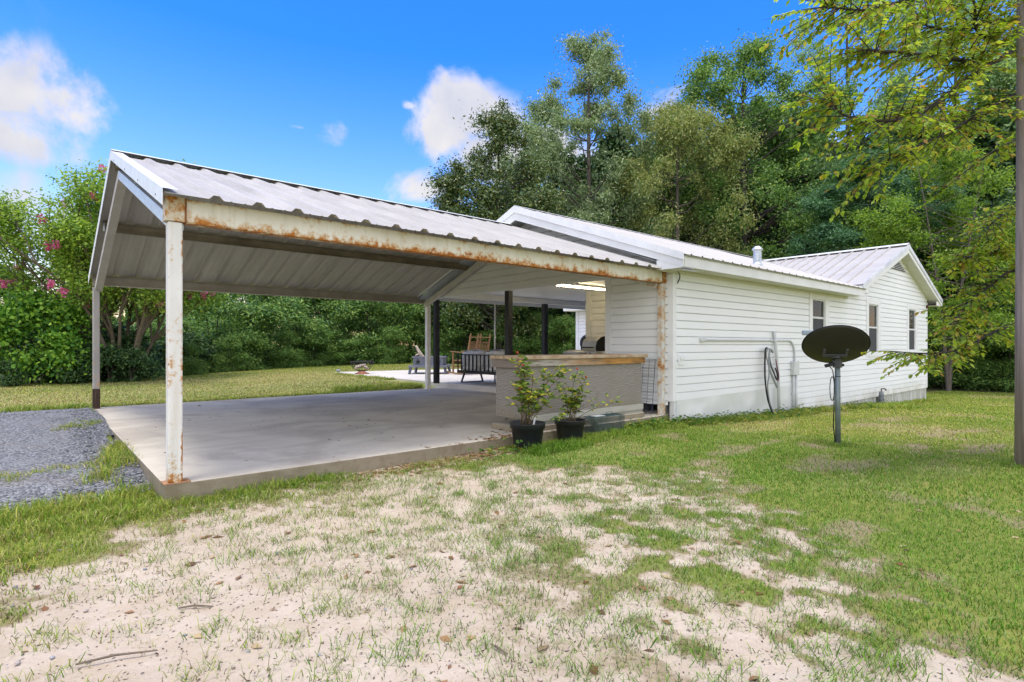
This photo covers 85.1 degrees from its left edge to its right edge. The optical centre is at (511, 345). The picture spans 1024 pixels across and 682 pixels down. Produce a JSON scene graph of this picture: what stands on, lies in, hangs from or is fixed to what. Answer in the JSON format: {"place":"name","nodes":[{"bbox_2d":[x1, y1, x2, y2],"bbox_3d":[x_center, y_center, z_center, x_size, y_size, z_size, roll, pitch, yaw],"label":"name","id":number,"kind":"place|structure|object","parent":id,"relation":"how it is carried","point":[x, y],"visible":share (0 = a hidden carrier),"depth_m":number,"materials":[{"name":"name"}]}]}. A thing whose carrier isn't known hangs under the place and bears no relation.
{"place":"outdoors","nodes":[
{"label":"outdoors","id":0,"kind":"place"},
{"bbox_2d":[95,387,669,503],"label":"carport slab","id":1,"kind":"structure","parent":0,"point":[222,444],"depth_m":6.95,"materials":[{"name":"concrete"}]},
{"bbox_2d":[88,149,666,485],"bbox_3d":[-2.444,-0.684,9.244,6.861,3.568,7.291,0,0,-41],"label":"carport","id":2,"kind":"object","parent":1,"relation":"on","point":[174,229],"visible":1,"depth_m":8.25,"materials":[{"name":"metal"}]},
{"bbox_2d":[92,389,99,408],"bbox_3d":[-7.209,0.959,9.675,0.104,0.412,0.114,0,0,-41],"label":"rusted foot","id":3,"kind":"object","parent":2,"relation":"attached to","point":[95,398],"visible":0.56,"depth_m":9.63},
{"bbox_2d":[490,353,647,430],"bbox_3d":[0.897,0.616,8.008,2.570,0.965,0.695,0,0,-41],"label":"bar counter","id":4,"kind":"object","parent":1,"relation":"on","point":[613,376],"visible":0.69,"depth_m":7.65,"materials":[{"name":"concrete"}]},
{"bbox_2d":[581,336,604,358],"bbox_3d":[1.841,0.340,12.121,0.602,1.090,0.570,0,0,-29],"label":"gas grill","id":5,"kind":"object","parent":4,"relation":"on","point":[592,344],"visible":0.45,"depth_m":11.89,"materials":[{"name":"silver metal"}]},
{"bbox_2d":[334,369,657,409],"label":"patio","id":6,"kind":"structure","parent":0,"point":[453,381],"depth_m":16.08,"materials":[{"name":"concrete"}]},
{"bbox_2d":[350,361,373,373],"bbox_3d":[-5.080,0.749,18.900,0.794,0.432,0.794,0,0,32],"label":"fire bowl","id":7,"kind":"object","parent":6,"relation":"on","point":[357,367],"visible":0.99,"depth_m":18.76,"materials":[{"name":"beige"}]},
{"bbox_2d":[408,356,450,373],"bbox_3d":[-2.818,0.676,19.242,1.314,0.592,1.314,0,0,0],"label":"fire pit","id":8,"kind":"object","parent":6,"relation":"on","point":[418,361],"visible":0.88,"depth_m":18.74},
{"bbox_2d":[447,334,481,373],"bbox_3d":[-1.573,0.277,18.589,1.136,1.342,0.694,0,0,35],"label":"rocking chair","id":9,"kind":"object","parent":6,"relation":"on","point":[469,348],"visible":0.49,"depth_m":18.46,"materials":[{"name":"brown wood"}]},
{"bbox_2d":[461,334,490,351],"bbox_3d":[-1.278,0.277,19.286,0.694,1.342,1.136,0,0,-45],"label":"rocking chair","id":10,"kind":"object","parent":6,"relation":"on","point":[488,344],"visible":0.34,"depth_m":19.07,"materials":[{"name":"brown wood"}]},
{"bbox_2d":[457,349,504,382],"bbox_3d":[-0.493,0.525,14.091,0.802,0.878,1.960,0,0,-41],"label":"patio sofa","id":11,"kind":"object","parent":6,"relation":"on","point":[476,361],"visible":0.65,"depth_m":14.01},
{"bbox_2d":[0,0,1016,345],"label":"sky","id":12,"kind":"structure","parent":0,"point":[357,97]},
{"bbox_2d":[0,346,1023,681],"bbox_3d":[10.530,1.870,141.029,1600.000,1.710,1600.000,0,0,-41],"label":"ground","id":13,"kind":"structure","parent":0,"point":[148,664],"depth_m":2.83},
{"bbox_2d":[0,357,33,387],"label":"shrub","id":14,"kind":"object","parent":13,"relation":"on","point":[10,379],"visible":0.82,"depth_m":15.03,"materials":[{"name":"green plant"}]},
{"bbox_2d":[0,262,50,375],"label":"forest tree","id":15,"kind":"object","parent":13,"relation":"on","point":[27,338],"visible":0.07,"depth_m":28.92,"materials":[{"name":"green plant"}]},
{"bbox_2d":[22,344,65,383],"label":"shrub","id":16,"kind":"object","parent":13,"relation":"on","point":[45,376],"visible":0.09,"depth_m":16.21,"materials":[{"name":"green plant"}]},
{"bbox_2d":[0,276,115,386],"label":"shrub","id":17,"kind":"object","parent":13,"relation":"on","point":[23,317],"visible":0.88,"depth_m":15.81,"materials":[{"name":"green plant"}]},
{"bbox_2d":[32,347,101,384],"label":"shrub","id":18,"kind":"object","parent":13,"relation":"on","point":[70,377],"visible":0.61,"depth_m":15.97,"materials":[{"name":"green plant"}]},
{"bbox_2d":[26,336,112,381],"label":"shrub","id":19,"kind":"object","parent":13,"relation":"on","point":[84,377],"visible":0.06,"depth_m":16.76,"materials":[{"name":"green plant"}]},
{"bbox_2d":[0,409,148,511],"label":"gravel drive","id":20,"kind":"structure","parent":13,"relation":"on","point":[39,485],"depth_m":5.69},
{"bbox_2d":[0,407,151,512],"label":"gravel stones","id":21,"kind":"object","parent":20,"relation":"on","point":[77,447],"visible":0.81,"depth_m":6.01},
{"bbox_2d":[78,330,130,380],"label":"shrub","id":22,"kind":"object","parent":13,"relation":"on","point":[107,342],"visible":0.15,"depth_m":17.48,"materials":[{"name":"green plant"}]},
{"bbox_2d":[88,341,134,382],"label":"shrub","id":23,"kind":"object","parent":13,"relation":"on","point":[107,353],"visible":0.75,"depth_m":16.73,"materials":[{"name":"green plant"}]},
{"bbox_2d":[0,158,228,380],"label":"crepe myrtle","id":24,"kind":"object","parent":13,"relation":"on","point":[69,244],"visible":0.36,"depth_m":15.82,"materials":[{"name":"green plant"}]},
{"bbox_2d":[75,649,157,665],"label":"twig","id":25,"kind":"object","parent":13,"relation":"on","point":[109,656],"visible":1,"depth_m":2.17,"materials":[{"name":"wood"}]},
{"bbox_2d":[101,319,149,344],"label":"shrub","id":26,"kind":"object","parent":13,"relation":"on","point":[115,330],"visible":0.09,"depth_m":19.46,"materials":[{"name":"green plant"}]},
{"bbox_2d":[102,328,165,378],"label":"shrub","id":27,"kind":"object","parent":13,"relation":"on","point":[127,340],"visible":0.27,"depth_m":18.15,"materials":[{"name":"green plant"}]},
{"bbox_2d":[109,343,163,382],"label":"shrub","id":28,"kind":"object","parent":13,"relation":"on","point":[140,369],"visible":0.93,"depth_m":16.93,"materials":[{"name":"green plant"}]},
{"bbox_2d":[123,312,214,375],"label":"wild bush","id":29,"kind":"object","parent":13,"relation":"on","point":[187,325],"visible":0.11,"depth_m":25.97,"materials":[{"name":"green plant"}]},
{"bbox_2d":[101,289,245,372],"bbox_3d":[-17.997,-0.660,29.989,8.676,6.000,6.793,0,0,-40],"label":"wild bush","id":30,"kind":"object","parent":13,"relation":"on","point":[139,310],"visible":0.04,"depth_m":28.92,"materials":[{"name":"green plant"}]},
{"bbox_2d":[151,325,225,375],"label":"shrub","id":31,"kind":"object","parent":13,"relation":"on","point":[189,337],"visible":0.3,"depth_m":21.49,"materials":[{"name":"green plant"}]},
{"bbox_2d":[183,340,211,375],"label":"wild bush","id":32,"kind":"object","parent":13,"relation":"on","point":[189,363],"visible":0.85,"depth_m":20.38,"materials":[{"name":"green plant"}]},
{"bbox_2d":[160,292,274,373],"bbox_3d":[-12.618,-0.505,23.447,4.744,4.813,4.690,0,0,-41],"label":"wild bush","id":33,"kind":"object","parent":13,"relation":"on","point":[224,309],"visible":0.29,"depth_m":23.19,"materials":[{"name":"green plant"}]},
{"bbox_2d":[210,331,252,372],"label":"wild bush","id":34,"kind":"object","parent":13,"relation":"on","point":[232,359],"visible":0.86,"depth_m":22.19,"materials":[{"name":"green plant"}]},
{"bbox_2d":[188,293,278,361],"bbox_3d":[-14.553,-1.733,29.946,6.332,6.498,6.405,0,0,-40],"label":"wild bush","id":35,"kind":"object","parent":13,"relation":"on","point":[247,323],"visible":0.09,"depth_m":28.96,"materials":[{"name":"green plant"}]},
{"bbox_2d":[214,330,279,370],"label":"wild bush","id":36,"kind":"object","parent":13,"relation":"on","point":[259,341],"visible":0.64,"depth_m":23.27,"materials":[{"name":"green plant"}]},
{"bbox_2d":[193,294,347,368],"bbox_3d":[-11.233,-0.894,25.796,6.596,4.669,6.374,0,0,7],"label":"wild bush","id":37,"kind":"object","parent":13,"relation":"on","point":[270,313],"visible":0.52,"depth_m":25.18,"materials":[{"name":"green plant"}]},
{"bbox_2d":[6,507,566,681],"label":"sand pebbles","id":38,"kind":"object","parent":13,"relation":"on","point":[540,679],"visible":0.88,"depth_m":2.45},
{"bbox_2d":[267,329,309,368],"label":"wild bush","id":39,"kind":"object","parent":13,"relation":"on","point":[285,355],"visible":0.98,"depth_m":24.81,"materials":[{"name":"green plant"}]},
{"bbox_2d":[242,294,376,362],"bbox_3d":[-11.082,-1.275,29.871,7.330,5.369,7.585,0,0,34],"label":"wild bush","id":40,"kind":"object","parent":13,"relation":"on","point":[312,316],"visible":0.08,"depth_m":28.52,"materials":[{"name":"green plant"}]},
{"bbox_2d":[289,328,334,366],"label":"wild bush","id":41,"kind":"object","parent":13,"relation":"on","point":[319,361],"visible":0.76,"depth_m":26.61,"materials":[{"name":"green plant"}]},
{"bbox_2d":[277,297,387,363],"bbox_3d":[-9.967,-1.135,28.983,7.230,5.000,5.661,0,0,-41],"label":"wild bush","id":42,"kind":"object","parent":13,"relation":"on","point":[337,311],"visible":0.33,"depth_m":28.76,"materials":[{"name":"green plant"}]},
{"bbox_2d":[310,327,364,365],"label":"wild bush","id":43,"kind":"object","parent":13,"relation":"on","point":[337,356],"visible":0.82,"depth_m":27.80,"materials":[{"name":"green plant"}]},
{"bbox_2d":[323,305,392,361],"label":"wild bush","id":44,"kind":"object","parent":13,"relation":"on","point":[374,322],"visible":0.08,"depth_m":33.63,"materials":[{"name":"green plant"}]},
{"bbox_2d":[345,331,377,364],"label":"wild bush","id":45,"kind":"object","parent":13,"relation":"on","point":[367,351],"visible":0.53,"depth_m":29.26,"materials":[{"name":"green plant"}]},
{"bbox_2d":[319,299,407,363],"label":"wild bush","id":46,"kind":"object","parent":13,"relation":"on","point":[375,308],"visible":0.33,"depth_m":30.94,"materials":[{"name":"green plant"}]},
{"bbox_2d":[371,323,412,364],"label":"wild bush","id":47,"kind":"object","parent":13,"relation":"on","point":[386,356],"visible":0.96,"depth_m":29.87,"materials":[{"name":"green plant"}]},
{"bbox_2d":[368,302,441,363],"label":"wild bush","id":48,"kind":"object","parent":13,"relation":"on","point":[418,310],"visible":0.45,"depth_m":31.62,"materials":[{"name":"green plant"}]},
{"bbox_2d":[380,301,451,347],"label":"forest tree","id":49,"kind":"object","parent":13,"relation":"on","point":[442,328],"visible":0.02,"depth_m":34.95,"materials":[{"name":"green plant"}]},
{"bbox_2d":[362,292,476,362],"bbox_3d":[-4.918,-1.173,33.174,7.255,5.136,7.012,0,0,11],"label":"wild bush","id":50,"kind":"object","parent":13,"relation":"on","point":[445,338],"visible":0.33,"depth_m":32.34,"materials":[{"name":"green plant"}]},
{"bbox_2d":[424,303,493,363],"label":"wild bush","id":51,"kind":"object","parent":13,"relation":"on","point":[452,333],"visible":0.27,"depth_m":31.21,"materials":[{"name":"green plant"}]},
{"bbox_2d":[465,303,529,349],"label":"forest tree","id":52,"kind":"object","parent":13,"relation":"on","point":[482,329],"visible":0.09,"depth_m":32.00,"materials":[{"name":"green plant"}]},
{"bbox_2d":[468,320,538,354],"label":"wild bush","id":53,"kind":"object","parent":13,"relation":"on","point":[517,344],"visible":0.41,"depth_m":30.33,"materials":[{"name":"green plant"}]},
{"bbox_2d":[421,95,586,349],"bbox_3d":[-0.579,-6.131,31.262,9.581,14.993,8.750,0,0,16],"label":"magnolia tree","id":54,"kind":"object","parent":13,"relation":"on","point":[499,130],"visible":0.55,"depth_m":29.94,"materials":[{"name":"green plant"}]},
{"bbox_2d":[3,453,1022,681],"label":"ground debris","id":55,"kind":"object","parent":13,"relation":"on","point":[98,632],"visible":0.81,"depth_m":2.65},
{"bbox_2d":[490,309,539,354],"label":"wild bush","id":56,"kind":"object","parent":13,"relation":"on","point":[525,313],"visible":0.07,"depth_m":32.39,"materials":[{"name":"green plant"}]},
{"bbox_2d":[22,389,1020,681],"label":"fallen leaves","id":57,"kind":"object","parent":13,"relation":"on","point":[446,637],"visible":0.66,"depth_m":3.98,"materials":[{"name":"brown plant"}]},
{"bbox_2d":[505,351,567,449],"bbox_3d":[0.263,0.648,6.376,0.709,1.157,0.661,0,0,25],"label":"potted rose","id":58,"kind":"object","parent":13,"relation":"on","point":[526,430],"visible":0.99,"depth_m":6.39,"materials":[{"name":"plant"}]},
{"bbox_2d":[519,307,563,354],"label":"wild bush","id":59,"kind":"object","parent":13,"relation":"on","point":[534,342],"visible":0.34,"depth_m":30.56,"materials":[{"name":"green plant"}]},
{"bbox_2d":[519,306,568,346],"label":"forest tree","id":60,"kind":"object","parent":13,"relation":"on","point":[551,311],"visible":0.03,"depth_m":33.36,"materials":[{"name":"green plant"}]},
{"bbox_2d":[501,145,600,207],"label":"forest tree","id":61,"kind":"object","parent":13,"relation":"on","point":[571,162],"visible":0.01,"depth_m":43.05,"materials":[{"name":"green plant"}]},
{"bbox_2d":[532,320,574,352],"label":"wild bush","id":62,"kind":"object","parent":13,"relation":"on","point":[559,338],"visible":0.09,"depth_m":32.67,"materials":[{"name":"green plant"}]},
{"bbox_2d":[532,313,575,359],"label":"wild bush","id":63,"kind":"object","parent":13,"relation":"on","point":[560,324],"visible":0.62,"depth_m":29.73,"materials":[{"name":"green plant"}]},
{"bbox_2d":[534,307,575,347],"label":"forest tree","id":64,"kind":"object","parent":13,"relation":"on","point":[572,315],"depth_m":32.75,"materials":[{"name":"green plant"}]},
{"bbox_2d":[550,368,621,441],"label":"potted rose","id":65,"kind":"object","parent":13,"relation":"on","point":[567,428],"visible":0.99,"depth_m":6.95,"materials":[{"name":"plant"}]},
{"bbox_2d":[492,24,682,238],"bbox_3d":[5.048,-9.725,36.805,13.512,22.180,12.382,0,0,-41],"label":"water oak","id":66,"kind":"object","parent":13,"relation":"on","point":[598,66],"visible":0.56,"depth_m":35.31,"materials":[{"name":"green plant"}]},
{"bbox_2d":[584,411,624,433],"bbox_3d":[1.276,1.064,7.683,0.643,0.287,0.187,0,0,-41],"label":"animal trap","id":67,"kind":"object","parent":13,"relation":"on","point":[594,423],"visible":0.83,"depth_m":7.60,"materials":[{"name":"grey metal"}]},
{"bbox_2d":[556,115,657,226],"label":"forest tree","id":68,"kind":"object","parent":13,"relation":"on","point":[612,143],"visible":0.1,"depth_m":44.90,"materials":[{"name":"green plant"}]},
{"bbox_2d":[607,187,720,244],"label":"forest tree","id":69,"kind":"object","parent":13,"relation":"on","point":[680,238],"visible":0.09,"depth_m":40.04,"materials":[{"name":"green plant"}]},
{"bbox_2d":[417,205,942,421],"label":"house","id":70,"kind":"structure","parent":13,"relation":"on","point":[727,313],"depth_m":11.22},
{"bbox_2d":[808,293,829,329],"bbox_3d":[6.857,-0.636,12.489,1.110,1.042,0.091,0,0,-41],"label":"window","id":71,"kind":"structure","parent":70,"relation":"in","point":[819,305],"depth_m":12.51,"materials":[{"name":"white paint"}]},
{"bbox_2d":[866,297,880,356],"bbox_3d":[9.608,-0.472,14.857,1.150,1.545,0.091,0,0,-41],"label":"window","id":72,"kind":"structure","parent":70,"relation":"in","point":[873,306],"depth_m":14.91,"materials":[{"name":"white paint"}]},
{"bbox_2d":[906,304,917,351],"bbox_3d":[12.294,-0.497,17.170,1.080,1.515,0.091,0,0,-41],"label":"window","id":73,"kind":"structure","parent":70,"relation":"in","point":[912,322],"depth_m":17.21,"materials":[{"name":"white paint"}]},
{"bbox_2d":[602,84,767,255],"bbox_3d":[10.074,-7.282,34.094,10.537,17.294,11.712,0,0,-41],"label":"pecan tree","id":74,"kind":"object","parent":13,"relation":"on","point":[678,125],"visible":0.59,"depth_m":32.17,"materials":[{"name":"green plant"}]},
{"bbox_2d":[468,400,914,459],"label":"weeds","id":75,"kind":"object","parent":13,"relation":"on","point":[658,420],"visible":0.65,"depth_m":9.01,"materials":[{"name":"green plant"}]},
{"bbox_2d":[673,136,770,246],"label":"forest tree","id":76,"kind":"object","parent":13,"relation":"on","point":[712,190],"visible":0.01,"depth_m":42.80,"materials":[{"name":"green plant"}]},
{"bbox_2d":[683,163,791,250],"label":"forest tree","id":77,"kind":"object","parent":13,"relation":"on","point":[761,222],"visible":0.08,"depth_m":40.54,"materials":[{"name":"green plant"}]},
{"bbox_2d":[642,27,872,259],"bbox_3d":[15.855,-10.014,37.373,15.573,22.757,14.694,0,0,-41],"label":"oak tree","id":78,"kind":"object","parent":13,"relation":"on","point":[750,54],"visible":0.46,"depth_m":35.14,"materials":[{"name":"green plant"}]},
{"bbox_2d":[764,347,773,413],"bbox_3d":[4.928,0.732,10.580,0.365,1.392,0.227,0,0,-41],"label":"garden hose","id":79,"kind":"object","parent":13,"relation":"on","point":[765,377],"visible":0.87,"depth_m":10.52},
{"bbox_2d":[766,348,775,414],"bbox_3d":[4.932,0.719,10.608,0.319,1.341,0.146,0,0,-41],"label":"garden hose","id":80,"kind":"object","parent":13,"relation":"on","point":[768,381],"visible":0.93,"depth_m":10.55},
{"bbox_2d":[773,331,780,412],"bbox_3d":[5.205,0.581,10.966,0.204,1.718,0.067,0,0,-27],"label":"plastic pipe","id":81,"kind":"object","parent":13,"relation":"on","point":[777,359],"visible":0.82,"depth_m":10.96,"materials":[{"name":"white plastic"}]},
{"bbox_2d":[722,87,853,239],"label":"forest tree","id":82,"kind":"object","parent":13,"relation":"on","point":[772,153],"visible":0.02,"depth_m":43.98,"materials":[{"name":"green plant"}]},
{"bbox_2d":[751,226,830,258],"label":"forest tree","id":83,"kind":"object","parent":13,"relation":"on","point":[773,236],"visible":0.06,"depth_m":37.62,"materials":[{"name":"green plant"}]},
{"bbox_2d":[739,108,883,249],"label":"forest tree","id":84,"kind":"object","parent":13,"relation":"on","point":[785,135],"visible":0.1,"depth_m":41.26,"materials":[{"name":"green plant"}]},
{"bbox_2d":[789,139,870,228],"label":"forest tree","id":85,"kind":"object","parent":13,"relation":"on","point":[802,182],"visible":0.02,"depth_m":43.83,"materials":[{"name":"green plant"}]},
{"bbox_2d":[801,325,870,443],"bbox_3d":[3.909,0.511,6.837,0.557,1.506,0.793,0,0,-41],"label":"satellite dish","id":86,"kind":"object","parent":13,"relation":"on","point":[835,346],"visible":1,"depth_m":6.79,"materials":[{"name":"black paint"}]},
{"bbox_2d":[759,0,951,251],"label":"poplar tree","id":87,"kind":"object","parent":13,"relation":"on","point":[803,55],"visible":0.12,"depth_m":39.45,"materials":[{"name":"green plant"}]},
{"bbox_2d":[775,140,981,258],"bbox_3d":[18.808,-4.023,29.018,10.429,11.663,9.495,0,0,-41],"label":"mimosa tree","id":88,"kind":"object","parent":13,"relation":"on","point":[820,202],"visible":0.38,"depth_m":28.13,"materials":[{"name":"green plant"}]},
{"bbox_2d":[758,0,1023,379],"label":"beech tree","id":89,"kind":"object","parent":13,"relation":"on","point":[914,115],"visible":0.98,"depth_m":5.53,"materials":[{"name":"green plant"}]},
{"bbox_2d":[819,91,1000,247],"bbox_3d":[28.076,-8.188,39.757,12.298,19.610,11.862,0,0,36],"label":"forest tree","id":90,"kind":"object","parent":13,"relation":"on","point":[881,148],"visible":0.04,"depth_m":38.02,"materials":[{"name":"green plant"}]},
{"bbox_2d":[841,128,1015,390],"bbox_3d":[18.655,-3.654,23.637,8.663,11.873,7.657,0,0,-41],"label":"maple sapling","id":91,"kind":"object","parent":13,"relation":"on","point":[891,228],"visible":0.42,"depth_m":23.38,"materials":[{"name":"green plant"}]},
{"bbox_2d":[860,123,1004,239],"bbox_3d":[28.708,-6.669,38.651,9.739,17.033,10.886,0,0,-13],"label":"forest tree","id":92,"kind":"object","parent":13,"relation":"on","point":[915,138],"visible":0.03,"depth_m":36.33,"materials":[{"name":"green plant"}]},
{"bbox_2d":[900,234,966,319],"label":"forest tree","id":93,"kind":"object","parent":13,"relation":"on","point":[923,264],"depth_m":28.25,"materials":[{"name":"green plant"}]},
{"bbox_2d":[862,0,1016,370],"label":"poplar tree","id":94,"kind":"object","parent":13,"relation":"on","point":[1003,80],"visible":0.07,"depth_m":36.26,"materials":[{"name":"green plant"}]},
{"bbox_2d":[923,201,991,364],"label":"forest tree","id":95,"kind":"object","parent":13,"relation":"on","point":[969,219],"visible":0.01,"depth_m":30.00,"materials":[{"name":"green plant"}]},
{"bbox_2d":[903,85,1015,233],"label":"forest tree","id":96,"kind":"object","parent":13,"relation":"on","point":[977,143],"visible":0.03,"depth_m":35.15,"materials":[{"name":"green plant"}]},
{"bbox_2d":[919,209,1012,376],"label":"forest tree","id":97,"kind":"object","parent":13,"relation":"on","point":[943,275],"visible":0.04,"depth_m":26.12,"materials":[{"name":"green plant"}]},
{"bbox_2d":[928,320,1012,390],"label":"wild bush","id":98,"kind":"object","parent":13,"relation":"on","point":[966,383],"visible":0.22,"depth_m":24.25,"materials":[{"name":"green plant"}]},
{"bbox_2d":[944,262,1014,376],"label":"forest tree","id":99,"kind":"object","parent":13,"relation":"on","point":[1001,352],"visible":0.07,"depth_m":25.44,"materials":[{"name":"green plant"}]},
{"bbox_2d":[953,339,1006,389],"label":"wild bush","id":100,"kind":"object","parent":13,"relation":"on","point":[982,360],"visible":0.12,"depth_m":24.59,"materials":[{"name":"green plant"}]},
{"bbox_2d":[955,318,1014,391],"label":"wild bush","id":101,"kind":"object","parent":13,"relation":"on","point":[1003,383],"visible":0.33,"depth_m":23.70,"materials":[{"name":"green plant"}]},
{"bbox_2d":[956,96,1015,218],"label":"forest tree","id":102,"kind":"object","parent":13,"relation":"on","point":[1003,123],"visible":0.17,"depth_m":33.23,"materials":[{"name":"green plant"}]},
{"bbox_2d":[960,32,1015,204],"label":"poplar tree","id":103,"kind":"object","parent":13,"relation":"on","point":[1006,49],"visible":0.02,"depth_m":35.75,"materials":[{"name":"green plant"}]},
{"bbox_2d":[976,346,1014,391],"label":"wild bush","id":104,"kind":"object","parent":13,"relation":"on","point":[1006,369],"visible":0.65,"depth_m":23.65,"materials":[{"name":"green plant"}]},
{"bbox_2d":[976,184,1015,231],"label":"forest tree","id":105,"kind":"object","parent":13,"relation":"on","point":[1007,197],"visible":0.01,"depth_m":28.66,"materials":[{"name":"green plant"}]},
{"bbox_2d":[984,239,1014,375],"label":"forest tree","id":106,"kind":"object","parent":13,"relation":"on","point":[1012,311],"visible":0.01,"depth_m":24.63,"materials":[{"name":"green plant"}]},
{"bbox_2d":[1014,0,1023,465],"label":"utility pole","id":107,"kind":"object","parent":13,"relation":"on","point":[1019,360],"visible":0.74,"depth_m":5.65,"materials":[{"name":"brown wood"}]},
{"bbox_2d":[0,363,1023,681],"bbox_3d":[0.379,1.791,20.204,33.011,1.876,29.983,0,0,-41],"label":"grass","id":108,"kind":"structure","parent":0,"point":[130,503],"depth_m":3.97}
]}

